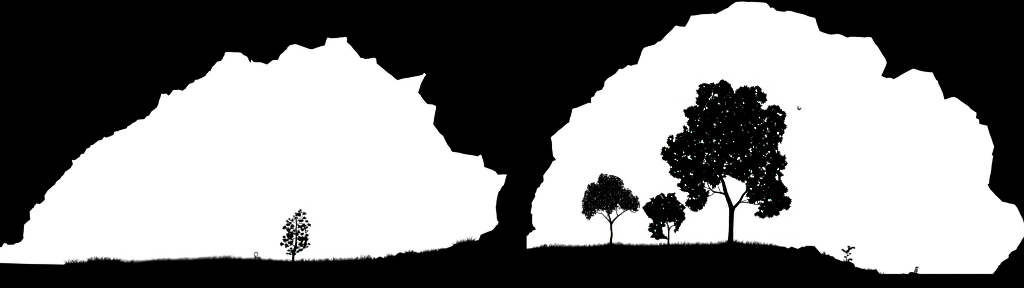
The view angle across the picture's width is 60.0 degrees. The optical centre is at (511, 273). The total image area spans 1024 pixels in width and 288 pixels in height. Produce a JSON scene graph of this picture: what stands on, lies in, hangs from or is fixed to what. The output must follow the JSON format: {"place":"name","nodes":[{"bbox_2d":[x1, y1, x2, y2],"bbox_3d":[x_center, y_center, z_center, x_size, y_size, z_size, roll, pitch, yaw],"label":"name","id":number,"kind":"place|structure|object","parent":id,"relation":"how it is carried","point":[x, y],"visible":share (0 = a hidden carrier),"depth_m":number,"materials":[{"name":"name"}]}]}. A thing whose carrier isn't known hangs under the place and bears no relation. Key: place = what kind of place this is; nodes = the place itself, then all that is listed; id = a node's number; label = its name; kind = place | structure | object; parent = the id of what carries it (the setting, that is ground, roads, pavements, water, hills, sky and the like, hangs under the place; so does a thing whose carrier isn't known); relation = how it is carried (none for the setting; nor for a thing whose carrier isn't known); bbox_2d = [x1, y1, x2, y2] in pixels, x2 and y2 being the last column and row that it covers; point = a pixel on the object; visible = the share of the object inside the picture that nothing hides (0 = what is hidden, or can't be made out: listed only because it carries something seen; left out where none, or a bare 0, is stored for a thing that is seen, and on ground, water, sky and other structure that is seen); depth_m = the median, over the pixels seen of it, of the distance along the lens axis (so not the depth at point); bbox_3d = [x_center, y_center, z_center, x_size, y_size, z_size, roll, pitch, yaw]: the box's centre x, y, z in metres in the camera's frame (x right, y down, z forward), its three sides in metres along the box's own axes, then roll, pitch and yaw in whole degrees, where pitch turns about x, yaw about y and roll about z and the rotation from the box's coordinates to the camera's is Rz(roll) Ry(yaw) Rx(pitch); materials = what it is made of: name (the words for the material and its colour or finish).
{"place":"outdoors","nodes":[
{"label":"outdoors","id":0,"kind":"place"},
{"bbox_2d":[0,240,1023,287],"bbox_3d":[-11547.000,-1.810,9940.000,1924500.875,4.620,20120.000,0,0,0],"label":"ground","id":1,"kind":"structure","parent":0,"point":[464,265],"depth_m":80.14,"materials":[{"name":"black soil"}]},
{"bbox_2d":[64,248,444,264],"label":"grass","id":2,"kind":"structure","parent":1,"relation":"on","point":[225,258],"depth_m":99.23,"materials":[{"name":"black plant"}]},
{"bbox_2d":[280,209,310,261],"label":"maple sapling","id":3,"kind":"object","parent":1,"relation":"on","point":[289,235],"visible":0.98,"depth_m":99.89,"materials":[{"name":"black plant"}]},
{"bbox_2d":[453,237,476,245],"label":"grass","id":4,"kind":"structure","parent":1,"relation":"on","point":[463,242],"depth_m":99.18,"materials":[{"name":"black plant"}]},
{"bbox_2d":[0,0,1023,278],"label":"cave rock","id":5,"kind":"object","parent":1,"relation":"on","point":[506,86],"visible":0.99,"depth_m":82.83,"materials":[{"name":"black stone"}]},
{"bbox_2d":[582,173,639,243],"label":"round crowned tree","id":6,"kind":"object","parent":1,"relation":"on","point":[604,186],"visible":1,"depth_m":99.08,"materials":[{"name":"black plant"}]},
{"bbox_2d":[531,240,780,249],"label":"grass","id":7,"kind":"structure","parent":1,"relation":"on","point":[747,244],"depth_m":99.21,"materials":[{"name":"black plant"}]},
{"bbox_2d":[643,192,685,244],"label":"broadleaf tree","id":8,"kind":"object","parent":1,"relation":"on","point":[656,212],"visible":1,"depth_m":99.56,"materials":[{"name":"black plant"}]},
{"bbox_2d":[661,79,791,242],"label":"broadleaf tree","id":9,"kind":"object","parent":1,"relation":"on","point":[737,120],"visible":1,"depth_m":98.62,"materials":[{"name":"black plant"}]},
{"bbox_2d":[842,246,854,260],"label":"seedling","id":10,"kind":"object","parent":1,"relation":"on","point":[846,251],"visible":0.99,"depth_m":99.93,"materials":[{"name":"black plant"}]},
{"bbox_2d":[908,272,918,277],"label":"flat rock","id":11,"kind":"object","parent":1,"relation":"on","point":[913,275],"visible":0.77,"depth_m":99.54,"materials":[{"name":"black stone"}]},
{"bbox_2d":[0,2,1023,273],"label":"sky","id":12,"kind":"structure","parent":0,"point":[897,172],"materials":[{"name":"white"}]}
]}

